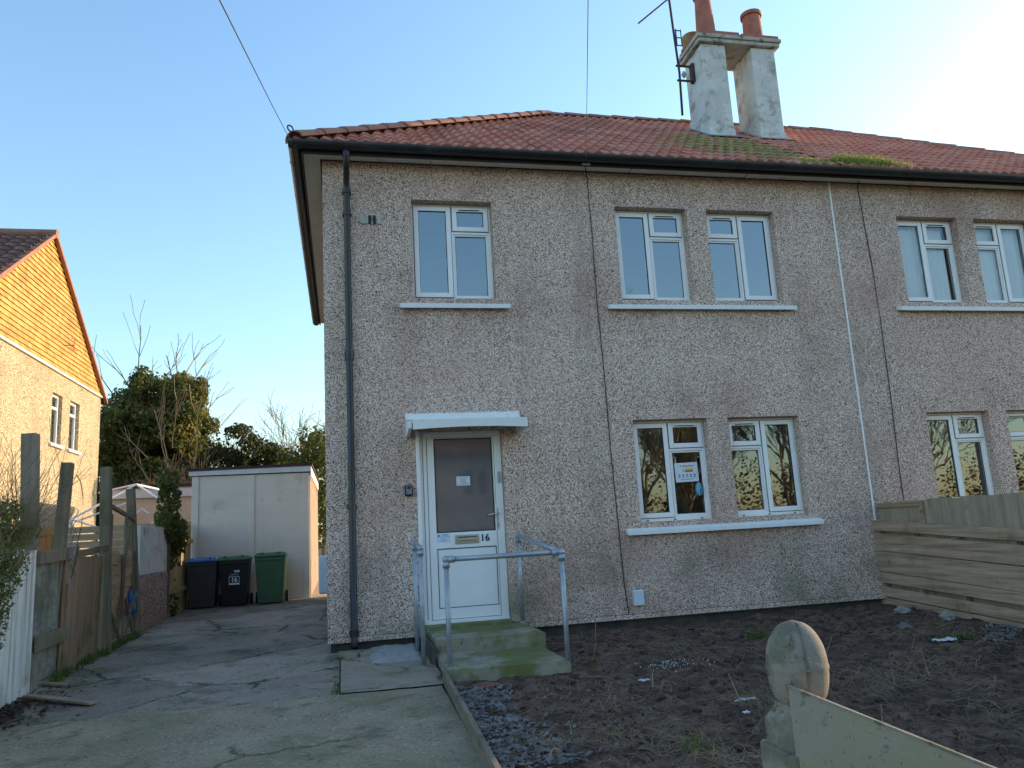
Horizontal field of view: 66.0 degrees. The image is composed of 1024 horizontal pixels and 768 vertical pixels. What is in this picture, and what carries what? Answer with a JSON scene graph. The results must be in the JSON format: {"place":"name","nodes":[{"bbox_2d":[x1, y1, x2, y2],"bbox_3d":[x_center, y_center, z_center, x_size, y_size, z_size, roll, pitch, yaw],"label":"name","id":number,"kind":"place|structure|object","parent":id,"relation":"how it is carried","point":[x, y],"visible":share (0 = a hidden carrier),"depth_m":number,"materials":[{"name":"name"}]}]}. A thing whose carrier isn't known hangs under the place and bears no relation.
{"place":"outdoors","nodes":[
{"label":"outdoors","id":0,"kind":"place"},
{"bbox_2d":[98,483,191,553],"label":"pale garage","id":1,"kind":"structure","parent":0,"point":[146,501],"depth_m":18.27,"materials":[{"name":"concrete"}]},
{"bbox_2d":[0,577,339,727],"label":"driveway","id":2,"kind":"structure","parent":0,"point":[216,655],"depth_m":7.63,"materials":[{"name":"concrete"}]},
{"bbox_2d":[38,681,67,686],"bbox_3d":[-4.107,2.669,7.029,0.340,0.036,0.060,-7,-11,18],"label":"plank","id":3,"kind":"object","parent":2,"relation":"on","point":[52,683],"visible":0.76,"depth_m":7.00,"materials":[{"name":"wood"}]},
{"bbox_2d":[22,694,97,704],"bbox_3d":[-3.676,2.561,6.410,0.803,0.049,0.085,-8,-12,24],"label":"plank","id":4,"kind":"object","parent":2,"relation":"on","point":[61,699],"visible":1,"depth_m":6.38,"materials":[{"name":"wood"}]},
{"bbox_2d":[30,545,105,683],"bbox_3d":[-4.390,2.241,7.900,0.078,1.245,2.084,-1,-11,-12],"label":"patched fence","id":5,"kind":"object","parent":2,"relation":"on","point":[70,639],"visible":0.75,"depth_m":7.61,"materials":[{"name":"brown wood"}]},
{"bbox_2d":[27,629,342,724],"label":"weeds","id":6,"kind":"object","parent":2,"relation":"on","point":[65,672],"visible":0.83,"depth_m":7.99,"materials":[{"name":"green plant"}]},
{"bbox_2d":[185,556,219,607],"bbox_3d":[-5.318,3.426,13.631,0.538,0.853,0.615,-1,-11,-12],"label":"wheelie bin","id":7,"kind":"object","parent":2,"relation":"on","point":[203,579],"visible":0.84,"depth_m":13.40,"materials":[{"name":"grey plastic"}]},
{"bbox_2d":[217,555,252,605],"bbox_3d":[-4.802,3.411,13.702,0.538,0.853,0.615,-1,-11,-12],"label":"wheelie bin","id":8,"kind":"object","parent":2,"relation":"on","point":[234,574],"visible":1,"depth_m":13.47,"materials":[{"name":"black plastic"}]},
{"bbox_2d":[254,551,288,603],"bbox_3d":[-4.231,3.398,13.877,0.553,0.877,0.631,-1,-11,-12],"label":"wheelie bin","id":9,"kind":"object","parent":2,"relation":"on","point":[270,567],"visible":0.99,"depth_m":13.64,"materials":[{"name":"green plastic"}]},
{"bbox_2d":[14,545,451,726],"bbox_3d":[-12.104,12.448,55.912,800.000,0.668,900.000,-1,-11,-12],"label":"ground","id":10,"kind":"structure","parent":0,"point":[319,554],"depth_m":6.59,"materials":[{"name":"grey concrete"}]},
{"bbox_2d":[0,530,53,550],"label":"orange fence","id":11,"kind":"object","parent":10,"relation":"on","point":[46,541],"visible":0.07,"depth_m":14.41,"materials":[{"name":"orange wood"}]},
{"bbox_2d":[20,433,39,690],"bbox_3d":[-4.352,1.624,7.115,0.223,2.372,0.125,-1,-11,-12],"label":"fence post","id":12,"kind":"object","parent":10,"relation":"on","point":[27,440],"visible":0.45,"depth_m":7.21,"materials":[{"name":"grey wood"}]},
{"bbox_2d":[0,417,91,649],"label":"hedge plant","id":13,"kind":"object","parent":10,"relation":"on","point":[16,537],"visible":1,"depth_m":6.39,"materials":[{"name":"green plant"}]},
{"bbox_2d":[0,228,107,556],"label":"neighbouring house","id":14,"kind":"structure","parent":10,"relation":"on","point":[45,373],"depth_m":18.37,"materials":[{"name":"beige"}]},
{"bbox_2d":[50,394,58,443],"bbox_3d":[-11.022,0.846,18.879,0.055,1.220,0.700,-1,-11,-12],"label":"window","id":15,"kind":"structure","parent":14,"relation":"in","point":[55,399],"depth_m":19.09,"materials":[{"name":"white plastic"}]},
{"bbox_2d":[68,402,75,449],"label":"window","id":16,"kind":"structure","parent":14,"relation":"in","point":[71,440],"depth_m":20.33,"materials":[{"name":"white plastic"}]},
{"bbox_2d":[64,337,83,350],"bbox_3d":[-10.969,-0.929,19.703,0.242,0.321,0.901,-1,-11,-12],"label":"wall aerial","id":17,"kind":"object","parent":14,"relation":"attached to","point":[74,344],"depth_m":19.48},
{"bbox_2d":[39,462,74,680],"bbox_3d":[-4.387,1.821,7.610,0.195,2.125,0.100,-1,-11,-12],"label":"fence post","id":18,"kind":"object","parent":10,"relation":"on","point":[61,526],"visible":0.48,"depth_m":7.67,"materials":[{"name":"brown wood"}]},
{"bbox_2d":[68,533,76,590],"bbox_3d":[-4.264,1.724,7.655,0.067,0.551,0.108,-1,-11,-12],"label":"wire loop","id":19,"kind":"object","parent":18,"relation":"attached to","point":[71,562],"visible":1,"depth_m":7.65,"materials":[{"name":"black metal"}]},
{"bbox_2d":[68,520,77,577],"bbox_3d":[-4.270,1.607,7.679,0.062,0.551,0.109,-2,-11,-7],"label":"wire loop","id":20,"kind":"object","parent":18,"relation":"attached to","point":[72,549],"visible":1,"depth_m":7.67,"materials":[{"name":"metal"}]},
{"bbox_2d":[69,508,78,564],"bbox_3d":[-4.277,1.489,7.700,0.066,0.551,0.106,-1,-11,-12],"label":"wire loop","id":21,"kind":"object","parent":18,"relation":"attached to","point":[76,534],"visible":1,"depth_m":7.70,"materials":[{"name":"grey metal"}]},
{"bbox_2d":[71,475,82,577],"bbox_3d":[-4.246,1.385,7.716,0.078,1.002,0.028,-1,-11,-12],"label":"wire loop","id":22,"kind":"object","parent":18,"relation":"attached to","point":[79,532],"visible":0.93,"depth_m":7.70,"materials":[{"name":"black metal"}]},
{"bbox_2d":[98,467,112,654],"bbox_3d":[-4.614,2.031,8.957,0.173,2.178,0.110,-1,-11,-12],"label":"fence post","id":23,"kind":"object","parent":10,"relation":"on","point":[105,538],"visible":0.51,"depth_m":8.94,"materials":[{"name":"brown wood"}]},
{"bbox_2d":[59,584,164,639],"bbox_3d":[-4.841,2.760,9.434,1.324,0.751,1.762,5,-13,-36],"label":"brushwood","id":24,"kind":"object","parent":10,"relation":"on","point":[113,634],"visible":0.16,"depth_m":9.54,"materials":[{"name":"brown plant"}]},
{"bbox_2d":[68,484,161,541],"bbox_3d":[-7.872,3.225,16.044,1.675,2.360,2.230,-1,-11,-12],"label":"canopy frame","id":25,"kind":"object","parent":10,"relation":"on","point":[140,486],"visible":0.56,"depth_m":15.86,"materials":[{"name":"white metal"}]},
{"bbox_2d":[96,474,141,519],"bbox_3d":[-12.548,4.522,25.061,2.571,3.659,3.113,-1,-11,-12],"label":"bare tree","id":26,"kind":"object","parent":10,"relation":"on","point":[97,508],"visible":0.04,"depth_m":24.67,"materials":[{"name":"brown plant"}]},
{"bbox_2d":[67,522,190,557],"bbox_3d":[-7.125,3.389,14.646,2.300,1.640,0.090,-1,-11,-12],"label":"slatted fence","id":27,"kind":"object","parent":10,"relation":"on","point":[95,529],"depth_m":14.58,"materials":[{"name":"brown wood"}]},
{"bbox_2d":[126,488,141,636],"bbox_3d":[-4.907,2.357,10.236,0.236,1.991,0.100,-1,-11,-12],"label":"fence post","id":28,"kind":"object","parent":10,"relation":"on","point":[130,500],"visible":0.51,"depth_m":10.24,"materials":[{"name":"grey wood"}]},
{"bbox_2d":[111,504,136,646],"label":"broken gate","id":29,"kind":"structure","parent":28,"relation":"attached to","point":[123,573],"depth_m":9.66,"materials":[{"name":"brown wood"}]},
{"bbox_2d":[126,589,137,616],"bbox_3d":[-4.877,2.796,10.068,0.171,0.386,0.222,-1,-11,-12],"label":"plastic bag","id":30,"kind":"object","parent":29,"relation":"in","point":[130,596],"visible":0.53,"depth_m":10.02,"materials":[{"name":"blue plastic"}]},
{"bbox_2d":[96,477,191,525],"bbox_3d":[-11.572,4.653,24.849,4.257,3.408,2.073,1,-11,-21],"label":"evergreen bush","id":31,"kind":"object","parent":10,"relation":"on","point":[98,498],"visible":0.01,"depth_m":24.39,"materials":[{"name":"green plant"}]},
{"bbox_2d":[92,295,246,484],"bbox_3d":[-12.149,1.783,27.210,5.466,10.003,4.637,-4,-11,4],"label":"ivy tree","id":32,"kind":"object","parent":10,"relation":"on","point":[145,426],"visible":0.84,"depth_m":26.08,"materials":[{"name":"green plant"}]},
{"bbox_2d":[154,458,189,616],"bbox_3d":[-5.338,2.403,12.260,0.526,2.503,1.564,-1,-11,-12],"label":"ivy","id":33,"kind":"object","parent":10,"relation":"on","point":[174,525],"visible":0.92,"depth_m":12.30,"materials":[{"name":"green plant"}]},
{"bbox_2d":[170,524,192,613],"bbox_3d":[-5.536,3.098,13.236,0.064,1.516,1.602,-1,-11,-12],"label":"sunlit fence","id":34,"kind":"object","parent":10,"relation":"on","point":[180,582],"visible":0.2,"depth_m":13.26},
{"bbox_2d":[112,402,268,466],"bbox_3d":[-11.643,3.551,28.589,5.477,6.764,4.242,-1,-11,-12],"label":"bare tree","id":35,"kind":"object","parent":10,"relation":"on","point":[226,440],"visible":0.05,"depth_m":28.81,"materials":[{"name":"plant"}]},
{"bbox_2d":[138,449,272,484],"bbox_3d":[-9.325,3.906,23.648,4.083,3.988,3.122,-1,-11,-12],"label":"bare tree","id":36,"kind":"object","parent":10,"relation":"on","point":[170,466],"visible":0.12,"depth_m":23.56,"materials":[{"name":"green plant"}]},
{"bbox_2d":[94,495,322,555],"bbox_3d":[-12.094,6.102,32.161,20.706,4.158,2.657,-1,-11,-12],"label":"hedge","id":37,"kind":"object","parent":10,"relation":"on","point":[319,520],"depth_m":32.76,"materials":[{"name":"green plant"}]},
{"bbox_2d":[195,422,280,467],"bbox_3d":[-9.033,3.835,26.082,2.825,5.187,1.872,-1,-11,-12],"label":"evergreen bush","id":38,"kind":"object","parent":10,"relation":"on","point":[237,457],"visible":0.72,"depth_m":25.94,"materials":[{"name":"green plant"}]},
{"bbox_2d":[187,463,318,601],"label":"garage shed","id":39,"kind":"structure","parent":10,"relation":"on","point":[252,511],"depth_m":14.45,"materials":[{"name":"concrete"}]},
{"bbox_2d":[210,407,317,464],"bbox_3d":[-9.400,4.061,30.480,5.725,6.210,3.721,2,-12,-26],"label":"bare tree","id":40,"kind":"object","parent":10,"relation":"on","point":[273,438],"visible":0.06,"depth_m":31.18,"materials":[{"name":"brown plant"}]},
{"bbox_2d":[250,444,298,465],"bbox_3d":[-8.142,4.283,27.054,1.834,4.569,1.922,-1,-11,-12],"label":"evergreen bush","id":41,"kind":"object","parent":10,"relation":"on","point":[284,456],"visible":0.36,"depth_m":26.85,"materials":[{"name":"green plant"}]},
{"bbox_2d":[237,388,324,469],"bbox_3d":[-7.681,3.805,30.872,6.116,6.669,4.301,5,-13,-38],"label":"bare tree","id":42,"kind":"object","parent":10,"relation":"on","point":[282,423],"visible":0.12,"depth_m":29.66,"materials":[{"name":"brown plant"}]},
{"bbox_2d":[278,399,326,554],"bbox_3d":[-5.990,3.420,28.358,4.856,6.312,5.624,-1,-11,-12],"label":"bare tree","id":43,"kind":"object","parent":10,"relation":"on","point":[324,550],"visible":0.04,"depth_m":28.10,"materials":[{"name":"brown plant"}]},
{"bbox_2d":[287,424,325,548],"bbox_3d":[-6.329,3.734,25.596,1.902,4.909,2.153,-1,-11,-12],"label":"evergreen bush","id":44,"kind":"object","parent":10,"relation":"on","point":[313,442],"visible":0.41,"depth_m":25.25,"materials":[{"name":"green plant"}]},
{"bbox_2d":[369,643,420,663],"bbox_3d":[-1.140,2.654,7.689,0.570,0.141,0.780,-1,-11,-12],"label":"cement patch","id":45,"kind":"object","parent":10,"relation":"on","point":[395,653],"visible":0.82,"depth_m":7.57,"materials":[{"name":"grey concrete"}]},
{"bbox_2d":[425,619,570,681],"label":"front steps","id":46,"kind":"structure","parent":10,"relation":"on","point":[492,650],"depth_m":7.23,"materials":[{"name":"concrete"}]},
{"bbox_2d":[442,532,570,666],"bbox_3d":[-0.198,2.064,7.383,1.034,1.299,1.802,-1,-11,-12],"label":"handrail","id":47,"kind":"object","parent":46,"relation":"on","point":[519,554],"visible":0.9,"depth_m":6.71,"materials":[{"name":"grey metal"}]},
{"bbox_2d":[285,0,1023,652],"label":"semi detached house","id":48,"kind":"structure","parent":10,"relation":"on","point":[453,268],"depth_m":9.37,"materials":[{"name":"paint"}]},
{"bbox_2d":[219,0,292,144],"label":"telephone wire","id":49,"kind":"object","parent":48,"relation":"attached to","point":[253,67],"visible":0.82,"depth_m":5.04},
{"bbox_2d":[319,555,326,593],"bbox_3d":[-2.859,2.918,12.117,0.200,0.560,0.515,-1,-11,-12],"label":"meter box","id":50,"kind":"object","parent":48,"relation":"attached to","point":[322,574],"visible":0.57,"depth_m":11.86,"materials":[{"name":"plastic"}]},
{"bbox_2d":[319,557,326,592],"bbox_3d":[-2.808,2.870,11.876,0.178,0.520,0.014,-1,-11,-12],"label":"door","id":51,"kind":"structure","parent":50,"relation":"in","point":[322,560],"depth_m":11.86,"materials":[{"name":"plastic"}]},
{"bbox_2d":[405,485,412,495],"bbox_3d":[-1.098,1.132,8.398,0.084,0.118,0.060,-1,-11,-12],"label":"key safe","id":52,"kind":"object","parent":48,"relation":"attached to","point":[408,490],"visible":1,"depth_m":8.38,"materials":[{"name":"black plastic"}]},
{"bbox_2d":[411,204,493,298],"bbox_3d":[-0.699,-1.522,9.191,0.937,1.175,0.100,-1,-11,-12],"label":"window","id":53,"kind":"structure","parent":48,"relation":"in","point":[452,231],"depth_m":9.19,"materials":[{"name":"white plastic"}]},
{"bbox_2d":[426,436,501,619],"bbox_3d":[-0.513,1.532,8.542,0.761,1.925,0.110,-1,-11,-12],"label":"door","id":54,"kind":"structure","parent":48,"relation":"in","point":[469,513],"depth_m":8.56,"materials":[{"name":"white plastic"}]},
{"bbox_2d":[437,533,449,542],"bbox_3d":[-0.734,1.656,8.479,0.140,0.093,0.003,-1,-11,-12],"label":"door sticker","id":55,"kind":"object","parent":54,"relation":"attached to","point":[442,538],"depth_m":8.48,"materials":[{"name":"white paper"}]},
{"bbox_2d":[456,476,469,485],"bbox_3d":[-0.535,1.062,8.653,0.150,0.100,0.003,-1,-11,-12],"label":"door notice","id":56,"kind":"object","parent":54,"relation":"attached to","point":[462,480],"depth_m":8.65,"materials":[{"name":"paper"}]},
{"bbox_2d":[586,0,588,143],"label":"telephone wire","id":57,"kind":"object","parent":48,"relation":"attached to","point":[587,70],"visible":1,"depth_m":5.26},
{"bbox_2d":[585,167,628,614],"bbox_3d":[1.053,-0.037,9.056,0.086,5.202,0.188,-12,-14,39],"label":"wall cable","id":58,"kind":"object","parent":48,"relation":"attached to","point":[605,394],"depth_m":9.09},
{"bbox_2d":[632,590,644,605],"bbox_3d":[1.392,2.353,8.682,0.120,0.165,0.068,-1,-11,-12],"label":"junction box","id":59,"kind":"object","parent":48,"relation":"attached to","point":[638,597],"visible":1,"depth_m":8.65,"materials":[{"name":"plastic"}]},
{"bbox_2d":[615,211,689,299],"bbox_3d":[1.702,-1.560,9.711,0.924,1.175,0.100,-1,-11,-12],"label":"window","id":60,"kind":"structure","parent":48,"relation":"in","point":[647,218],"depth_m":9.73,"materials":[{"name":"white plastic"}]},
{"bbox_2d":[638,0,695,115],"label":"television aerial","id":61,"kind":"object","parent":48,"relation":"attached to","point":[692,80],"visible":1,"depth_m":12.80,"materials":[{"name":"metal"}]},
{"bbox_2d":[633,420,711,522],"bbox_3d":[1.846,1.008,9.229,0.924,1.165,0.100,-1,-11,-12],"label":"window","id":62,"kind":"structure","parent":48,"relation":"in","point":[670,448],"depth_m":9.23,"materials":[{"name":"white plastic"}]},
{"bbox_2d":[674,462,698,482],"bbox_3d":[2.054,1.037,9.280,0.290,0.225,0.003,-2,-11,-12],"label":"window poster","id":63,"kind":"object","parent":48,"relation":"attached to","point":[686,472],"depth_m":9.28,"materials":[{"name":"paper"}]},
{"bbox_2d":[696,482,702,495],"bbox_3d":[2.196,1.234,9.260,0.084,0.155,0.086,-1,-11,-12],"label":"air freshener","id":64,"kind":"object","parent":48,"relation":"attached to","point":[699,490],"visible":1,"depth_m":9.23,"materials":[{"name":"blue plastic"}]},
{"bbox_2d":[706,214,777,300],"bbox_3d":[2.873,-1.578,9.965,0.921,1.175,0.100,-1,-11,-12],"label":"window","id":65,"kind":"structure","parent":48,"relation":"in","point":[735,239],"depth_m":9.96,"materials":[{"name":"white plastic"}]},
{"bbox_2d":[728,417,803,516],"bbox_3d":[3.017,0.990,9.483,0.921,1.165,0.100,-1,-11,-12],"label":"window","id":66,"kind":"structure","parent":48,"relation":"in","point":[759,445],"depth_m":9.48,"materials":[{"name":"white plastic"}]},
{"bbox_2d":[857,181,903,499],"bbox_3d":[4.651,-0.619,9.965,0.047,4.120,0.138,-10,-13,34],"label":"wall cable","id":67,"kind":"object","parent":48,"relation":"attached to","point":[884,347],"depth_m":9.96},
{"bbox_2d":[896,220,961,301],"bbox_3d":[5.518,-1.617,10.550,0.919,1.175,0.123,-1,-11,-12],"label":"window","id":68,"kind":"structure","parent":48,"relation":"in","point":[922,245],"depth_m":10.59,"materials":[{"name":"white plastic"}]},
{"bbox_2d":[926,412,993,497],"bbox_3d":[5.665,0.949,10.057,0.919,1.165,0.100,-1,-11,-12],"label":"window","id":69,"kind":"structure","parent":48,"relation":"in","point":[955,437],"depth_m":10.10,"materials":[{"name":"white plastic"}]},
{"bbox_2d":[973,223,1023,302],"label":"window","id":70,"kind":"structure","parent":48,"relation":"in","point":[997,243],"depth_m":10.83,"materials":[{"name":"white plastic"}]},
{"bbox_2d":[1006,411,1023,440],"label":"window","id":71,"kind":"structure","parent":48,"relation":"in","point":[1015,436],"depth_m":10.30,"materials":[{"name":"white plastic"}]},
{"bbox_2d":[760,620,828,767],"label":"finial post","id":72,"kind":"object","parent":10,"relation":"on","point":[796,655],"visible":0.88,"depth_m":1.98,"materials":[{"name":"concrete"}]},
{"bbox_2d":[788,685,996,767],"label":"garden panel","id":73,"kind":"object","parent":10,"relation":"on","point":[828,733],"visible":1,"depth_m":1.83,"materials":[{"name":"concrete"}]},
{"bbox_2d":[872,520,1023,627],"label":"boarded fence","id":74,"kind":"object","parent":10,"relation":"on","point":[959,569],"visible":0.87,"depth_m":8.22,"materials":[{"name":"grey wood"}]},
{"bbox_2d":[876,492,1023,622],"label":"closeboard fence","id":75,"kind":"object","parent":10,"relation":"on","point":[1005,510],"visible":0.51,"depth_m":8.24,"materials":[{"name":"brown wood"}]},
{"bbox_2d":[0,685,484,767],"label":"front slab","id":76,"kind":"structure","parent":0,"point":[410,728],"depth_m":5.18,"materials":[{"name":"grey concrete"}]},
{"bbox_2d":[0,549,36,708],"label":"white fence","id":77,"kind":"object","parent":76,"relation":"on","point":[15,658],"visible":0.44,"depth_m":6.59,"materials":[{"name":"metal"}]},
{"bbox_2d":[0,681,96,732],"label":"dead leaves","id":78,"kind":"object","parent":76,"relation":"on","point":[13,712],"visible":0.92,"depth_m":6.19,"materials":[{"name":"brown plant"}]},
{"bbox_2d":[442,669,500,767],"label":"timber edging","id":79,"kind":"object","parent":76,"relation":"on","point":[485,752],"visible":0.88,"depth_m":4.97,"materials":[{"name":"brown wood"}]},
{"bbox_2d":[340,651,443,692],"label":"path","id":80,"kind":"structure","parent":0,"point":[359,674],"depth_m":6.79,"materials":[{"name":"concrete"}]},
{"bbox_2d":[338,648,378,660],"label":"kerb","id":81,"kind":"structure","parent":80,"relation":"on","point":[355,653],"depth_m":7.69,"materials":[{"name":"concrete"}]},
{"bbox_2d":[411,540,425,664],"bbox_3d":[-0.884,2.109,7.514,0.067,1.234,0.632,-1,-11,-12],"label":"handrail","id":82,"kind":"object","parent":80,"relation":"on","point":[417,549],"visible":0.86,"depth_m":7.31,"materials":[{"name":"grey metal"}]},
{"bbox_2d":[0,0,1023,555],"label":"sky","id":83,"kind":"structure","parent":0,"point":[145,134],"materials":[{"name":"blue"}]},
{"bbox_2d":[437,603,1023,767],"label":"soil","id":84,"kind":"structure","parent":0,"point":[965,746],"depth_m":5.84,"materials":[{"name":"brown soil"}]},
{"bbox_2d":[470,681,498,689],"bbox_3d":[-0.218,2.403,6.255,0.246,0.080,0.138,-1,-11,-12],"label":"stone","id":85,"kind":"object","parent":84,"relation":"on","point":[486,684],"visible":0.57,"depth_m":6.22,"materials":[{"name":"stone"}]},
{"bbox_2d":[640,658,714,671],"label":"white chips","id":86,"kind":"object","parent":84,"relation":"on","point":[673,665],"visible":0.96,"depth_m":6.63,"materials":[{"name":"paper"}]},
{"bbox_2d":[674,731,712,752],"bbox_3d":[1.020,2.021,4.451,0.237,0.119,0.158,-2,-11,-4],"label":"grass tuft","id":87,"kind":"object","parent":84,"relation":"on","point":[696,741],"visible":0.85,"depth_m":4.44,"materials":[{"name":"plant"}]},
{"bbox_2d":[441,607,1023,767],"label":"dry stalks","id":88,"kind":"object","parent":84,"relation":"on","point":[702,730],"visible":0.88,"depth_m":5.22,"materials":[{"name":"brown plant"}]},
{"bbox_2d":[455,622,1023,767],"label":"slate chips","id":89,"kind":"object","parent":84,"relation":"on","point":[499,705],"visible":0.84,"depth_m":5.03,"materials":[{"name":"grey gravel"}]},
{"bbox_2d":[735,697,758,700],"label":"litter","id":90,"kind":"object","parent":84,"relation":"on","point":[741,699],"visible":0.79,"depth_m":5.45,"materials":[{"name":"white paper"}]},
{"bbox_2d":[745,627,767,639],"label":"grass tuft","id":91,"kind":"object","parent":84,"relation":"on","point":[750,636],"visible":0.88,"depth_m":7.66,"materials":[{"name":"green plant"}]},
{"bbox_2d":[893,605,911,613],"bbox_3d":[4.153,2.409,8.412,0.216,0.103,0.114,-1,-11,-12],"label":"stone","id":92,"kind":"object","parent":84,"relation":"on","point":[900,609],"visible":1,"depth_m":8.37,"materials":[{"name":"grey stone"}]},
{"bbox_2d":[896,621,912,628],"bbox_3d":[3.877,2.396,7.793,0.147,0.093,0.115,-1,-11,-12],"label":"stone","id":93,"kind":"object","parent":84,"relation":"on","point":[905,625],"visible":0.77,"depth_m":7.76,"materials":[{"name":"stone"}]},
{"bbox_2d":[932,636,956,640],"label":"litter","id":94,"kind":"object","parent":84,"relation":"on","point":[947,638],"visible":0.99,"depth_m":6.90,"materials":[{"name":"white plastic"}]},
{"bbox_2d":[939,610,955,620],"bbox_3d":[4.439,2.377,8.066,0.162,0.131,0.114,-1,-11,-12],"label":"stone","id":95,"kind":"object","parent":84,"relation":"on","point":[946,615],"visible":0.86,"depth_m":8.03,"materials":[{"name":"grey stone"}]},
{"bbox_2d":[929,632,975,641],"bbox_3d":[3.993,2.291,7.152,0.493,0.099,0.168,-1,-11,-12],"label":"grass tuft","id":96,"kind":"object","parent":84,"relation":"on","point":[945,636],"visible":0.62,"depth_m":7.17,"materials":[{"name":"green plant"}]},
{"bbox_2d":[795,151,915,166],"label":"gutter grass","id":97,"kind":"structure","parent":0,"point":[868,160],"depth_m":10.17,"materials":[{"name":"green plant"}]},
{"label":"yard","id":98,"kind":"structure","parent":0,"visible":0},
{"bbox_2d":[129,525,170,631],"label":"wall","id":99,"kind":"structure","parent":98,"relation":"on","point":[152,554],"depth_m":11.26,"materials":[{"name":"grey concrete"}]}
]}

